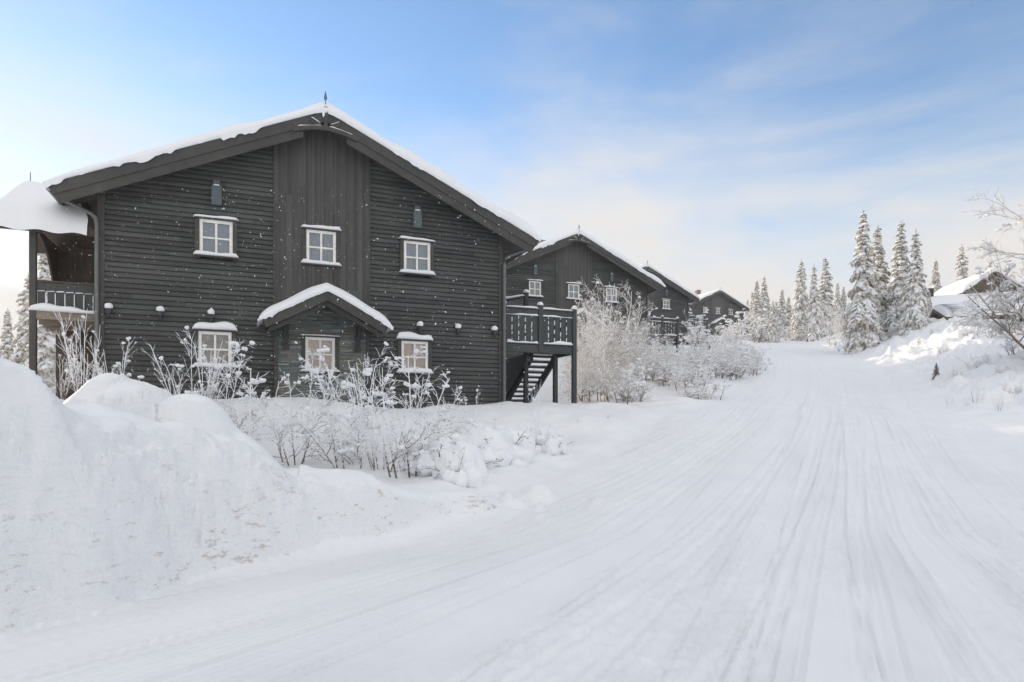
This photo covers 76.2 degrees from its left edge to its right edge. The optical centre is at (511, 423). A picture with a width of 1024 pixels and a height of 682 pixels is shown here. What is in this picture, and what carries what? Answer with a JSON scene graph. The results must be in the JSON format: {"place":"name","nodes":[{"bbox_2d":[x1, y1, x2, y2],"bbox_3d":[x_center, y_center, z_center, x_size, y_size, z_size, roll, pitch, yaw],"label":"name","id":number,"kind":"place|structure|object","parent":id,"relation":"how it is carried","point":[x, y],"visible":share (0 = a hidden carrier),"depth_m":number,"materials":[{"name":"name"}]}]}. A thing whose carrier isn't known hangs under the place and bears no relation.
{"place":"outdoors","nodes":[
{"label":"outdoors","id":0,"kind":"place"},
{"bbox_2d":[4,188,564,417],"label":"falling snow","id":1,"kind":"structure","parent":0,"point":[289,296],"depth_m":6.75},
{"bbox_2d":[0,338,1023,681],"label":"groomed snow road","id":2,"kind":"structure","parent":0,"point":[796,510],"depth_m":6.15,"materials":[{"name":"snow"}]},
{"bbox_2d":[0,0,1023,349],"label":"sky","id":3,"kind":"structure","parent":0,"point":[727,145],"materials":[{"name":"blue"}]},
{"bbox_2d":[60,316,1023,497],"bbox_3d":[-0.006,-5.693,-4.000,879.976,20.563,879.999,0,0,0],"label":"snow ground","id":4,"kind":"structure","parent":0,"point":[908,361],"depth_m":17.00,"materials":[{"name":"snow"}]},
{"bbox_2d":[0,308,16,360],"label":"spruce tree","id":5,"kind":"object","parent":4,"relation":"on","point":[7,346],"visible":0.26,"depth_m":39.84,"materials":[{"name":"white plant"}]},
{"bbox_2d":[8,272,28,364],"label":"spruce tree","id":6,"kind":"object","parent":4,"relation":"on","point":[21,339],"visible":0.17,"depth_m":33.68,"materials":[{"name":"white plant"}]},
{"bbox_2d":[21,256,55,393],"bbox_3d":[-21.393,-3.486,30.016,2.217,9.216,2.252,0,0,-28],"label":"spruce tree","id":7,"kind":"object","parent":4,"relation":"on","point":[46,351],"visible":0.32,"depth_m":29.62,"materials":[{"name":"white plant"}]},
{"bbox_2d":[44,354,79,399],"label":"frosted shrub","id":8,"kind":"object","parent":4,"relation":"on","point":[61,389],"visible":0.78,"depth_m":15.12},
{"bbox_2d":[50,304,103,391],"bbox_3d":[-8.973,-1.292,13.410,0.857,2.209,1.578,0,0,-43],"label":"frosted shrub","id":9,"kind":"object","parent":4,"relation":"on","point":[74,356],"visible":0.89,"depth_m":13.18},
{"bbox_2d":[64,336,136,381],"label":"frosted shrub","id":10,"kind":"object","parent":4,"relation":"on","point":[100,371],"visible":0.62,"depth_m":13.23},
{"bbox_2d":[137,364,198,394],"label":"frosted shrub","id":11,"kind":"object","parent":4,"relation":"on","point":[177,371],"visible":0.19,"depth_m":11.98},
{"bbox_2d":[141,331,227,401],"bbox_3d":[-6.534,-0.760,13.088,1.648,2.050,0.895,0,0,-4],"label":"frosted shrub","id":12,"kind":"object","parent":4,"relation":"on","point":[191,357],"visible":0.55,"depth_m":13.03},
{"bbox_2d":[180,326,268,432],"bbox_3d":[-5.462,-0.538,12.179,1.587,2.579,2.173,0,0,-10],"label":"snow laden bush","id":13,"kind":"object","parent":4,"relation":"on","point":[219,366],"visible":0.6,"depth_m":12.45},
{"bbox_2d":[0,357,496,640],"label":"snow bank","id":14,"kind":"structure","parent":4,"relation":"on","point":[127,493],"depth_m":6.15,"materials":[{"name":"snow"}]},
{"bbox_2d":[236,370,269,436],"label":"frosted sapling","id":15,"kind":"object","parent":4,"relation":"on","point":[256,381],"visible":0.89,"depth_m":11.69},
{"bbox_2d":[219,345,340,465],"bbox_3d":[-4.235,-0.263,12.040,2.212,2.475,1.371,0,0,-12],"label":"snow laden bush","id":16,"kind":"object","parent":4,"relation":"on","point":[284,424],"visible":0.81,"depth_m":12.02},
{"bbox_2d":[0,91,576,408],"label":"house","id":17,"kind":"structure","parent":4,"relation":"on","point":[317,157],"depth_m":16.48,"materials":[{"name":"wood"}]},
{"bbox_2d":[192,321,236,368],"bbox_3d":[-7.233,-1.906,15.906,1.000,1.163,0.268,0,0,-22],"label":"window","id":18,"kind":"structure","parent":17,"relation":"in","point":[223,330],"depth_m":15.90,"materials":[{"name":"white paint"}]},
{"bbox_2d":[193,214,238,260],"bbox_3d":[-7.209,-4.541,15.916,1.000,1.033,0.268,0,0,-22],"label":"window","id":19,"kind":"structure","parent":17,"relation":"in","point":[220,242],"depth_m":15.93,"materials":[{"name":"white paint"}]},
{"bbox_2d":[300,334,340,372],"bbox_3d":[-4.947,-1.790,16.831,1.000,0.989,0.268,0,0,-22],"label":"window","id":20,"kind":"structure","parent":17,"relation":"in","point":[314,341],"depth_m":16.86,"materials":[{"name":"white paint"}]},
{"bbox_2d":[301,224,341,267],"bbox_3d":[-4.925,-4.578,16.840,1.000,1.066,0.268,0,0,-22],"label":"window","id":21,"kind":"structure","parent":17,"relation":"in","point":[316,239],"depth_m":16.85,"materials":[{"name":"white paint"}]},
{"bbox_2d":[396,332,432,374],"bbox_3d":[-2.654,-1.903,17.759,1.000,1.155,0.268,0,0,-22],"label":"window","id":22,"kind":"structure","parent":17,"relation":"in","point":[407,342],"depth_m":17.75,"materials":[{"name":"white paint"}]},
{"bbox_2d":[399,235,435,277],"bbox_3d":[-2.593,-4.542,17.784,1.000,1.033,0.268,0,0,-22],"label":"window","id":23,"kind":"structure","parent":17,"relation":"in","point":[419,257],"depth_m":17.79,"materials":[{"name":"white paint"}]},
{"bbox_2d":[274,341,399,468],"bbox_3d":[-3.186,-0.254,12.507,2.130,2.596,2.917,0,0,-2],"label":"snow laden bush","id":24,"kind":"object","parent":4,"relation":"on","point":[333,445],"visible":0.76,"depth_m":11.89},
{"bbox_2d":[338,361,441,471],"bbox_3d":[-2.169,-0.074,11.706,1.814,2.257,0.985,0,0,4],"label":"frosted shrub","id":25,"kind":"object","parent":4,"relation":"on","point":[362,420],"visible":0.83,"depth_m":11.68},
{"bbox_2d":[384,444,418,471],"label":"buried bush","id":26,"kind":"object","parent":4,"relation":"on","point":[402,462],"visible":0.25,"depth_m":11.62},
{"bbox_2d":[337,346,479,477],"bbox_3d":[-1.842,-0.148,11.019,1.790,2.585,2.887,0,0,32],"label":"snow laden bush","id":27,"kind":"object","parent":4,"relation":"on","point":[388,433],"visible":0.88,"depth_m":11.02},
{"bbox_2d":[403,379,426,443],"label":"frosted sapling","id":28,"kind":"object","parent":4,"relation":"on","point":[407,385],"visible":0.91,"depth_m":11.75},
{"bbox_2d":[416,397,480,437],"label":"snow laden bush","id":29,"kind":"object","parent":4,"relation":"on","point":[434,425],"visible":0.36,"depth_m":12.29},
{"bbox_2d":[417,444,487,487],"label":"buried bush","id":30,"kind":"object","parent":4,"relation":"on","point":[467,467],"visible":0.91,"depth_m":10.51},
{"bbox_2d":[401,433,504,477],"bbox_3d":[-1.078,0.674,11.269,1.782,1.027,1.826,0,0,33],"label":"buried bush","id":31,"kind":"object","parent":4,"relation":"on","point":[441,451],"visible":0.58,"depth_m":10.98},
{"bbox_2d":[448,418,534,467],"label":"buried bush","id":32,"kind":"object","parent":4,"relation":"on","point":[507,446],"visible":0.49,"depth_m":12.04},
{"bbox_2d":[493,423,541,455],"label":"buried bush","id":33,"kind":"object","parent":4,"relation":"on","point":[528,442],"visible":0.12,"depth_m":12.83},
{"bbox_2d":[526,384,542,446],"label":"frosted shrub","id":34,"kind":"object","parent":4,"relation":"on","point":[535,412],"visible":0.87,"depth_m":13.05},
{"bbox_2d":[525,425,564,445],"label":"buried bush","id":35,"kind":"object","parent":4,"relation":"on","point":[543,435],"visible":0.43,"depth_m":13.56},
{"bbox_2d":[540,435,574,454],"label":"buried bush","id":36,"kind":"object","parent":4,"relation":"on","point":[556,445],"visible":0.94,"depth_m":13.04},
{"bbox_2d":[558,340,607,400],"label":"frosted birch sapling","id":37,"kind":"object","parent":4,"relation":"on","point":[564,366],"visible":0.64,"depth_m":22.86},
{"bbox_2d":[559,360,619,401],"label":"frosted scrub","id":38,"kind":"object","parent":4,"relation":"on","point":[582,393],"visible":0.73,"depth_m":22.43,"materials":[{"name":"white wood"}]},
{"bbox_2d":[506,226,678,358],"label":"house","id":39,"kind":"structure","parent":4,"relation":"on","point":[549,273],"depth_m":38.00,"materials":[{"name":"black wood"}]},
{"bbox_2d":[527,279,542,297],"bbox_3d":[1.289,-7.651,37.016,1.000,1.033,0.268,0,0,-22],"label":"window","id":40,"kind":"structure","parent":39,"relation":"in","point":[535,286],"depth_m":37.04,"materials":[{"name":"white paint"}]},
{"bbox_2d":[566,282,581,300],"bbox_3d":[3.573,-7.688,37.940,1.000,1.066,0.268,0,0,-22],"label":"window","id":41,"kind":"structure","parent":39,"relation":"in","point":[573,290],"depth_m":37.97,"materials":[{"name":"white paint"}]},
{"bbox_2d":[604,285,618,303],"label":"window","id":42,"kind":"structure","parent":39,"relation":"in","point":[610,289],"depth_m":38.90,"materials":[{"name":"white paint"}]},
{"bbox_2d":[559,305,631,396],"bbox_3d":[3.017,-2.703,24.869,2.616,3.723,3.307,0,0,37],"label":"frosted birch sapling","id":43,"kind":"object","parent":4,"relation":"on","point":[584,326],"visible":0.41,"depth_m":24.66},
{"bbox_2d":[565,338,627,401],"bbox_3d":[2.803,-1.827,22.314,2.344,2.367,2.206,0,0,26],"label":"frosted birch sapling","id":44,"kind":"object","parent":4,"relation":"on","point":[604,361],"visible":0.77,"depth_m":22.06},
{"bbox_2d":[577,320,622,390],"bbox_3d":[3.333,-2.734,25.596,2.182,3.007,2.319,0,0,10],"label":"frosted birch sapling","id":45,"kind":"object","parent":4,"relation":"on","point":[595,344],"visible":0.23,"depth_m":25.88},
{"bbox_2d":[577,291,623,357],"bbox_3d":[3.821,-3.843,28.884,3.607,4.061,2.853,0,0,45],"label":"frosted birch sapling","id":46,"kind":"object","parent":4,"relation":"on","point":[595,315],"visible":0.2,"depth_m":28.99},
{"bbox_2d":[563,294,657,383],"bbox_3d":[3.815,-3.251,26.379,3.405,3.962,3.379,0,0,45],"label":"frosted birch sapling","id":47,"kind":"object","parent":4,"relation":"on","point":[619,313],"visible":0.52,"depth_m":26.29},
{"bbox_2d":[586,359,637,401],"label":"frosted scrub","id":48,"kind":"object","parent":4,"relation":"on","point":[625,382],"visible":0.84,"depth_m":21.53,"materials":[{"name":"plant"}]},
{"bbox_2d":[592,341,634,387],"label":"frosted birch sapling","id":49,"kind":"object","parent":4,"relation":"on","point":[611,364],"visible":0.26,"depth_m":24.46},
{"bbox_2d":[577,274,657,395],"bbox_3d":[3.751,-3.156,23.828,3.266,4.619,3.122,0,0,0],"label":"frosted birch sapling","id":50,"kind":"object","parent":4,"relation":"on","point":[612,335],"visible":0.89,"depth_m":23.55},
{"bbox_2d":[590,300,654,374],"bbox_3d":[4.390,-3.333,26.355,2.748,3.648,2.921,0,0,4],"label":"frosted birch sapling","id":51,"kind":"object","parent":4,"relation":"on","point":[632,317],"visible":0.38,"depth_m":26.54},
{"bbox_2d":[611,356,655,403],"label":"frosted scrub","id":52,"kind":"object","parent":4,"relation":"on","point":[634,381],"visible":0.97,"depth_m":21.14,"materials":[{"name":"white wood"}]},
{"bbox_2d":[619,318,654,372],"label":"frosted birch sapling","id":53,"kind":"object","parent":4,"relation":"on","point":[635,344],"visible":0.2,"depth_m":28.01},
{"bbox_2d":[617,337,663,391],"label":"frosted birch sapling","id":54,"kind":"object","parent":4,"relation":"on","point":[643,364],"visible":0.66,"depth_m":23.45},
{"bbox_2d":[626,348,672,379],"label":"frosted scrub","id":55,"kind":"object","parent":4,"relation":"on","point":[637,376],"visible":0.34,"depth_m":26.02,"materials":[{"name":"plant"}]},
{"bbox_2d":[622,342,680,380],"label":"frosted scrub","id":56,"kind":"object","parent":4,"relation":"on","point":[673,354],"visible":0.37,"depth_m":25.77,"materials":[{"name":"white wood"}]},
{"bbox_2d":[648,338,671,373],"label":"frosted birch sapling","id":57,"kind":"object","parent":4,"relation":"on","point":[661,355],"visible":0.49,"depth_m":25.90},
{"bbox_2d":[650,359,678,381],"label":"frosted scrub","id":58,"kind":"object","parent":4,"relation":"on","point":[665,364],"visible":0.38,"depth_m":25.36,"materials":[{"name":"plant"}]},
{"bbox_2d":[651,360,684,385],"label":"frosted scrub","id":59,"kind":"object","parent":4,"relation":"on","point":[661,377],"visible":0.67,"depth_m":24.82,"materials":[{"name":"white wood"}]},
{"bbox_2d":[655,356,686,384],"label":"frosted scrub","id":60,"kind":"object","parent":4,"relation":"on","point":[679,366],"visible":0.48,"depth_m":25.15,"materials":[{"name":"plant"}]},
{"bbox_2d":[639,261,707,345],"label":"house","id":61,"kind":"structure","parent":4,"relation":"on","point":[674,298],"depth_m":61.20,"materials":[{"name":"black wood"}]},
{"bbox_2d":[662,298,670,309],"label":"window","id":62,"kind":"structure","parent":61,"relation":"in","point":[666,303],"depth_m":61.07,"materials":[{"name":"white paint"}]},
{"bbox_2d":[666,355,704,380],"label":"frosted scrub","id":63,"kind":"object","parent":4,"relation":"on","point":[696,361],"visible":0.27,"depth_m":26.07,"materials":[{"name":"white wood"}]},
{"bbox_2d":[682,341,699,362],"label":"frosted birch sapling","id":64,"kind":"object","parent":4,"relation":"on","point":[692,346],"visible":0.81,"depth_m":32.47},
{"bbox_2d":[667,355,715,392],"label":"frosted scrub","id":65,"kind":"object","parent":4,"relation":"on","point":[677,378],"visible":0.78,"depth_m":23.72,"materials":[{"name":"plant"}]},
{"bbox_2d":[675,368,712,386],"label":"frosted scrub","id":66,"kind":"object","parent":4,"relation":"on","point":[692,374],"visible":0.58,"depth_m":24.13,"materials":[{"name":"white wood"}]},
{"bbox_2d":[679,309,714,344],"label":"frosted scrub","id":67,"kind":"object","parent":4,"relation":"on","point":[690,325],"visible":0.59,"depth_m":59.61,"materials":[{"name":"white wood"}]},
{"bbox_2d":[677,357,716,378],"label":"frosted scrub","id":68,"kind":"object","parent":4,"relation":"on","point":[711,371],"visible":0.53,"depth_m":27.51,"materials":[{"name":"white wood"}]},
{"bbox_2d":[679,319,724,349],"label":"frosted scrub","id":69,"kind":"object","parent":4,"relation":"on","point":[688,339],"visible":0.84,"depth_m":51.14,"materials":[{"name":"plant"}]},
{"bbox_2d":[671,363,734,399],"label":"frosted scrub","id":70,"kind":"object","parent":4,"relation":"on","point":[706,392],"visible":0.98,"depth_m":22.69,"materials":[{"name":"white wood"}]},
{"bbox_2d":[685,344,725,362],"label":"frosted scrub","id":71,"kind":"object","parent":4,"relation":"on","point":[702,350],"visible":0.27,"depth_m":33.33,"materials":[{"name":"white wood"}]},
{"bbox_2d":[689,287,750,335],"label":"house","id":72,"kind":"structure","parent":4,"relation":"on","point":[719,303],"depth_m":103.69,"materials":[{"name":"black wood"}]},
{"bbox_2d":[704,323,735,344],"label":"frosted scrub","id":73,"kind":"object","parent":4,"relation":"on","point":[727,332],"visible":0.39,"depth_m":65.06,"materials":[{"name":"plant"}]},
{"bbox_2d":[701,348,738,365],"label":"frosted scrub","id":74,"kind":"object","parent":4,"relation":"on","point":[719,356],"visible":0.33,"depth_m":31.79,"materials":[{"name":"plant"}]},
{"bbox_2d":[699,344,748,379],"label":"frosted scrub","id":75,"kind":"object","parent":4,"relation":"on","point":[722,371],"visible":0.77,"depth_m":28.28,"materials":[{"name":"white wood"}]},
{"bbox_2d":[710,351,751,378],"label":"frosted scrub","id":76,"kind":"object","parent":4,"relation":"on","point":[734,360],"visible":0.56,"depth_m":29.10,"materials":[{"name":"white wood"}]},
{"bbox_2d":[718,324,746,340],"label":"frosted scrub","id":77,"kind":"object","parent":4,"relation":"on","point":[743,335],"visible":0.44,"depth_m":71.53,"materials":[{"name":"white wood"}]},
{"bbox_2d":[727,334,747,344],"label":"frosted scrub","id":78,"kind":"object","parent":4,"relation":"on","point":[735,340],"visible":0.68,"depth_m":61.80,"materials":[{"name":"white wood"}]},
{"bbox_2d":[722,309,769,341],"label":"frosted scrub","id":79,"kind":"object","parent":4,"relation":"on","point":[759,328],"visible":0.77,"depth_m":76.47,"materials":[{"name":"white wood"}]},
{"bbox_2d":[729,353,765,375],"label":"frosted scrub","id":80,"kind":"object","parent":4,"relation":"on","point":[756,366],"visible":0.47,"depth_m":30.66,"materials":[{"name":"white wood"}]},
{"bbox_2d":[729,306,782,342],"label":"frosted scrub","id":81,"kind":"object","parent":4,"relation":"on","point":[739,327],"visible":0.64,"depth_m":77.84,"materials":[{"name":"white wood"}]},
{"bbox_2d":[749,281,764,341],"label":"spruce tree","id":82,"kind":"object","parent":4,"relation":"on","point":[756,305],"visible":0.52,"depth_m":79.68,"materials":[{"name":"white plant"}]},
{"bbox_2d":[744,351,773,370],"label":"frosted scrub","id":83,"kind":"object","parent":4,"relation":"on","point":[760,360],"visible":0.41,"depth_m":33.19,"materials":[{"name":"white wood"}]},
{"bbox_2d":[760,275,770,340],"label":"spruce tree","id":84,"kind":"object","parent":4,"relation":"on","point":[764,299],"visible":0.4,"depth_m":83.64,"materials":[{"name":"white plant"}]},
{"bbox_2d":[764,300,780,342],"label":"spruce tree","id":85,"kind":"object","parent":4,"relation":"on","point":[773,334],"visible":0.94,"depth_m":77.67,"materials":[{"name":"white plant"}]},
{"bbox_2d":[776,290,790,337],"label":"spruce tree","id":86,"kind":"object","parent":4,"relation":"on","point":[783,320],"visible":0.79,"depth_m":103.48,"materials":[{"name":"white plant"}]},
{"bbox_2d":[786,296,791,333],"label":"spruce tree","id":87,"kind":"object","parent":4,"relation":"on","point":[789,312],"visible":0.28,"depth_m":129.61,"materials":[{"name":"white plant"}]},
{"bbox_2d":[781,321,805,340],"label":"frosted scrub","id":88,"kind":"object","parent":4,"relation":"on","point":[795,335],"visible":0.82,"depth_m":83.89,"materials":[{"name":"white wood"}]},
{"bbox_2d":[790,258,808,340],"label":"spruce tree","id":89,"kind":"object","parent":4,"relation":"on","point":[801,296],"visible":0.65,"depth_m":85.55,"materials":[{"name":"white plant"}]},
{"bbox_2d":[804,267,823,341],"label":"spruce tree","id":90,"kind":"object","parent":4,"relation":"on","point":[812,310],"visible":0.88,"depth_m":79.55,"materials":[{"name":"white plant"}]},
{"bbox_2d":[806,302,844,340],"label":"frosted birch sapling","id":91,"kind":"object","parent":4,"relation":"on","point":[831,326],"visible":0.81,"depth_m":70.06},
{"bbox_2d":[818,257,837,336],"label":"spruce tree","id":92,"kind":"object","parent":4,"relation":"on","point":[826,295],"visible":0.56,"depth_m":89.41,"materials":[{"name":"white plant"}]},
{"bbox_2d":[824,330,844,346],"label":"frosted scrub","id":93,"kind":"object","parent":4,"relation":"on","point":[829,342],"visible":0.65,"depth_m":59.87,"materials":[{"name":"white wood"}]},
{"bbox_2d":[828,314,843,337],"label":"frosted birch sapling","id":94,"kind":"object","parent":4,"relation":"on","point":[838,329],"visible":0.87,"depth_m":64.02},
{"bbox_2d":[833,283,840,328],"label":"spruce tree","id":95,"kind":"object","parent":4,"relation":"on","point":[837,297],"visible":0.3,"depth_m":99.81,"materials":[{"name":"white plant"}]},
{"bbox_2d":[837,287,847,332],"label":"spruce tree","id":96,"kind":"object","parent":4,"relation":"on","point":[843,299],"visible":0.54,"depth_m":91.75,"materials":[{"name":"white plant"}]},
{"bbox_2d":[842,210,883,353],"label":"spruce tree","id":97,"kind":"object","parent":4,"relation":"on","point":[863,331],"visible":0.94,"depth_m":47.48,"materials":[{"name":"white plant"}]},
{"bbox_2d":[870,226,891,331],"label":"spruce tree","id":98,"kind":"object","parent":4,"relation":"on","point":[878,253],"visible":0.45,"depth_m":51.55,"materials":[{"name":"white plant"}]},
{"bbox_2d":[882,220,909,331],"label":"spruce tree","id":99,"kind":"object","parent":4,"relation":"on","point":[896,285],"visible":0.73,"depth_m":49.71,"materials":[{"name":"white plant"}]},
{"bbox_2d":[898,229,931,335],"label":"spruce tree","id":100,"kind":"object","parent":4,"relation":"on","point":[916,313],"visible":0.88,"depth_m":45.68,"materials":[{"name":"white plant"}]},
{"bbox_2d":[929,259,941,292],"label":"spruce tree","id":101,"kind":"object","parent":4,"relation":"on","point":[936,283],"visible":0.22,"depth_m":94.78,"materials":[{"name":"white plant"}]},
{"bbox_2d":[955,247,968,281],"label":"spruce tree","id":102,"kind":"object","parent":4,"relation":"on","point":[961,273],"visible":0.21,"depth_m":89.77,"materials":[{"name":"white plant"}]},
{"bbox_2d":[927,288,1023,307],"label":"snow","id":103,"kind":"structure","parent":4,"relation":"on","point":[946,299],"depth_m":54.96,"materials":[{"name":"snow"}]},
{"bbox_2d":[929,302,1023,321],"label":"log cabin","id":104,"kind":"object","parent":4,"relation":"on","point":[945,311],"visible":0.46,"depth_m":45.31,"materials":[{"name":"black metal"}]},
{"bbox_2d":[934,266,1023,295],"bbox_3d":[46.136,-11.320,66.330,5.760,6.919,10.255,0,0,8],"label":"roof","id":105,"kind":"structure","parent":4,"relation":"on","point":[977,283],"depth_m":62.03,"materials":[{"name":"wood"}]},
{"bbox_2d":[967,354,992,367],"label":"frosted scrub","id":106,"kind":"object","parent":4,"relation":"on","point":[986,360],"visible":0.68,"depth_m":26.88,"materials":[{"name":"white wood"}]},
{"bbox_2d":[950,260,1023,348],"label":"frosted birch bush","id":107,"kind":"object","parent":4,"relation":"on","point":[976,315],"visible":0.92,"depth_m":25.67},
{"bbox_2d":[961,190,1023,319],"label":"frosted birch tree","id":108,"kind":"object","parent":4,"relation":"on","point":[995,250],"visible":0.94,"depth_m":25.75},
{"bbox_2d":[993,362,1017,373],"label":"frosted scrub","id":109,"kind":"object","parent":4,"relation":"on","point":[1007,368],"visible":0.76,"depth_m":23.87,"materials":[{"name":"white wood"}]},
{"bbox_2d":[995,381,1022,393],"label":"frosted scrub","id":110,"kind":"object","parent":4,"relation":"on","point":[1017,389],"visible":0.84,"depth_m":19.93,"materials":[{"name":"white wood"}]},
{"bbox_2d":[997,330,1023,354],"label":"frosted scrub","id":111,"kind":"object","parent":4,"relation":"on","point":[1011,349],"visible":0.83,"depth_m":27.08,"materials":[{"name":"white wood"}]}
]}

